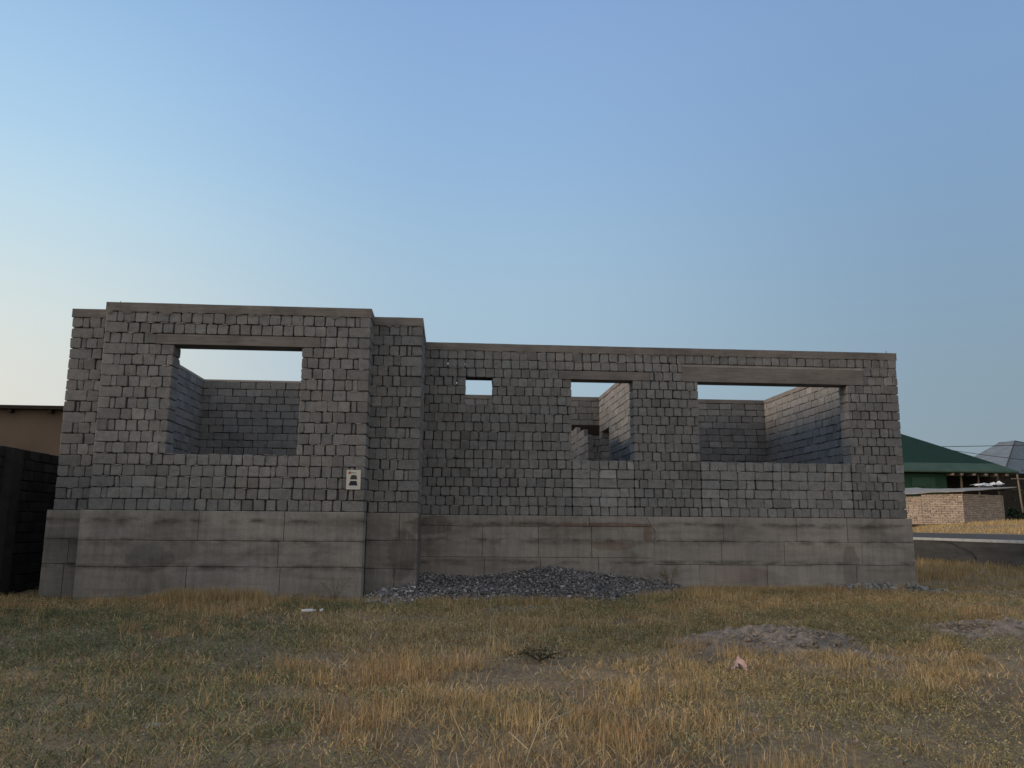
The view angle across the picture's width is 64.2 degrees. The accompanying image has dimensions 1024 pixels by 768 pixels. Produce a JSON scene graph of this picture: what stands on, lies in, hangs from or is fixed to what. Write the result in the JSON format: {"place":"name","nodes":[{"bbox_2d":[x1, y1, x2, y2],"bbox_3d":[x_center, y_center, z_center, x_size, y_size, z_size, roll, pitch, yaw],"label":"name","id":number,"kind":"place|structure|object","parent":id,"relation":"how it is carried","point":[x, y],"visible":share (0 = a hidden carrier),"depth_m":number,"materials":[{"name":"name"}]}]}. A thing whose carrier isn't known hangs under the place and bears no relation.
{"place":"outdoors","nodes":[
{"label":"outdoors","id":0,"kind":"place"},
{"bbox_2d":[0,554,1023,767],"bbox_3d":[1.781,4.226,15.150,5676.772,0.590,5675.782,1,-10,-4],"label":"ground","id":1,"kind":"structure","parent":0,"point":[510,673],"depth_m":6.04,"materials":[{"name":"brown plant"}]},
{"bbox_2d":[0,445,59,595],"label":"boundary wall","id":2,"kind":"structure","parent":1,"relation":"on","point":[28,479],"depth_m":15.95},
{"bbox_2d":[0,405,64,455],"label":"plastered building","id":3,"kind":"structure","parent":1,"relation":"on","point":[36,428],"depth_m":23.14,"materials":[{"name":"brown paint"}]},
{"bbox_2d":[217,721,260,755],"bbox_3d":[-1.591,2.055,4.661,0.309,0.233,0.006,5,-11,-23],"label":"dry stalk","id":4,"kind":"object","parent":1,"relation":"on","point":[237,738],"visible":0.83,"depth_m":4.67,"materials":[{"name":"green plant"}]},
{"bbox_2d":[301,609,315,611],"bbox_3d":[-2.932,3.268,11.767,0.205,0.054,0.046,0,-10,2],"label":"plastic bottle","id":5,"kind":"object","parent":1,"relation":"on","point":[307,610],"visible":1,"depth_m":11.75,"materials":[{"name":"white plastic"}]},
{"bbox_2d":[320,575,352,601],"bbox_3d":[-3.036,3.509,14.032,0.579,0.550,0.229,0,-10,5],"label":"weed shrub","id":6,"kind":"object","parent":1,"relation":"on","point":[336,587],"visible":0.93,"depth_m":14.02,"materials":[{"name":"green plant"}]},
{"bbox_2d":[38,301,916,600],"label":"unfinished house","id":7,"kind":"structure","parent":1,"relation":"on","point":[172,473],"depth_m":17.56,"materials":[{"name":"concrete"}]},
{"bbox_2d":[346,470,360,489],"bbox_3d":[-2.860,1.726,14.721,0.255,0.350,0.006,1,-10,-4],"label":"poster","id":8,"kind":"object","parent":7,"relation":"attached to","point":[353,479],"visible":1,"depth_m":14.72,"materials":[{"name":"white paper"}]},
{"bbox_2d":[1,589,1023,767],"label":"soil clods","id":9,"kind":"object","parent":1,"relation":"on","point":[552,766],"visible":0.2,"depth_m":6.42,"materials":[{"name":"brown soil"}]},
{"bbox_2d":[348,565,694,621],"bbox_3d":[1.071,3.676,14.512,7.627,0.636,5.774,1,-10,-4],"label":"gravel heap","id":10,"kind":"object","parent":1,"relation":"on","point":[553,581],"visible":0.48,"depth_m":15.74,"materials":[{"name":"gravel"}]},
{"bbox_2d":[655,560,682,585],"bbox_3d":[3.295,4.043,17.160,0.642,0.665,0.283,1,-10,-4],"label":"weed shrub","id":11,"kind":"object","parent":10,"relation":"on","point":[665,577],"visible":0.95,"depth_m":17.12,"materials":[{"name":"green plant"}]},
{"bbox_2d":[497,645,571,661],"bbox_3d":[0.231,2.751,8.318,0.780,0.147,0.462,1,-10,-4],"label":"dark plant","id":12,"kind":"object","parent":1,"relation":"on","point":[541,658],"visible":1,"depth_m":8.28,"materials":[{"name":"green plant"}]},
{"bbox_2d":[509,694,573,764],"bbox_3d":[0.184,1.980,4.649,0.374,0.402,0.165,5,-11,-25],"label":"dry stalk","id":13,"kind":"object","parent":1,"relation":"on","point":[537,730],"visible":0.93,"depth_m":4.61,"materials":[{"name":"beige plant"}]},
{"bbox_2d":[728,655,747,670],"bbox_3d":[2.078,2.606,7.611,0.201,0.125,0.149,1,-10,-4],"label":"pink rag","id":14,"kind":"object","parent":1,"relation":"on","point":[740,663],"visible":0.98,"depth_m":7.61,"materials":[{"name":"pink fabric"}]},
{"bbox_2d":[637,624,971,658],"bbox_3d":[3.062,2.977,9.463,4.478,0.318,3.048,2,-10,-10],"label":"dirt mound","id":15,"kind":"object","parent":1,"relation":"on","point":[757,637],"visible":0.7,"depth_m":9.34,"materials":[{"name":"grey gravel"}]},
{"bbox_2d":[828,581,990,593],"bbox_3d":[8.424,4.359,17.259,3.266,0.306,1.210,0,-10,5],"label":"rubble pile","id":16,"kind":"object","parent":1,"relation":"on","point":[887,584],"visible":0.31,"depth_m":17.47,"materials":[{"name":"gravel"}]},
{"bbox_2d":[827,617,1023,646],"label":"dirt mound","id":17,"kind":"object","parent":1,"relation":"on","point":[1012,625],"visible":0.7,"depth_m":10.61,"materials":[{"name":"grey gravel"}]},
{"bbox_2d":[913,537,1023,569],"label":"retaining wall","id":18,"kind":"structure","parent":1,"relation":"on","point":[1010,552],"depth_m":29.85,"materials":[{"name":"concrete"}]},
{"bbox_2d":[0,0,1023,456],"label":"sky","id":19,"kind":"structure","parent":0,"point":[784,175],"materials":[{"name":"blue"}]},
{"bbox_2d":[912,518,1023,534],"bbox_3d":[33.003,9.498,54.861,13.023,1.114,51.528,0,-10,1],"label":"verge grass","id":20,"kind":"structure","parent":0,"point":[1016,523],"depth_m":53.00,"materials":[{"name":"plant"}]},
{"bbox_2d":[913,533,1023,539],"bbox_3d":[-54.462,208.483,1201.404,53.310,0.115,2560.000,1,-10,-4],"label":"road","id":21,"kind":"structure","parent":0,"point":[979,536],"depth_m":37.42,"materials":[{"name":"grey asphalt"}]},
{"bbox_2d":[954,450,1022,459],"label":"overhead cable","id":22,"kind":"object","parent":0,"point":[989,455],"visible":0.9,"depth_m":92.26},
{"bbox_3d":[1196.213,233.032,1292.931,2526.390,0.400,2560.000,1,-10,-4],"label":"far ground","id":23,"kind":"structure","parent":0,"visible":0},
{"bbox_2d":[899,434,1018,496],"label":"green house","id":24,"kind":"structure","parent":23,"relation":"on","point":[929,465],"depth_m":79.83,"materials":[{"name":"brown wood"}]},
{"bbox_2d":[942,445,1021,446],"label":"overhead cable","id":25,"kind":"object","parent":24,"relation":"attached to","point":[971,446],"visible":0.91,"depth_m":92.31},
{"bbox_2d":[904,487,1016,523],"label":"brick shed","id":26,"kind":"structure","parent":23,"relation":"on","point":[957,505],"depth_m":63.41,"materials":[{"name":"brick"}]},
{"bbox_2d":[973,481,1003,486],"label":"plastic sheet","id":27,"kind":"object","parent":26,"relation":"on","point":[998,483],"visible":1,"depth_m":65.98,"materials":[{"name":"white plastic"}]},
{"bbox_2d":[974,441,1023,520],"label":"grey roofed house","id":28,"kind":"structure","parent":23,"relation":"on","point":[1016,453],"depth_m":117.12,"materials":[{"name":"metal"}]},
{"bbox_2d":[1004,506,1023,520],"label":"bush","id":29,"kind":"object","parent":23,"relation":"on","point":[1014,512],"visible":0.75,"depth_m":68.85,"materials":[{"name":"green plant"}]},
{"bbox_2d":[1011,474,1023,512],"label":"timber pole","id":30,"kind":"object","parent":23,"relation":"on","point":[1018,478],"visible":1,"depth_m":71.62,"materials":[{"name":"brown wood"}]},
{"bbox_2d":[1011,470,1023,501],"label":"tree","id":31,"kind":"object","parent":23,"relation":"on","point":[1016,489],"visible":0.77,"depth_m":77.44,"materials":[{"name":"green plant"}]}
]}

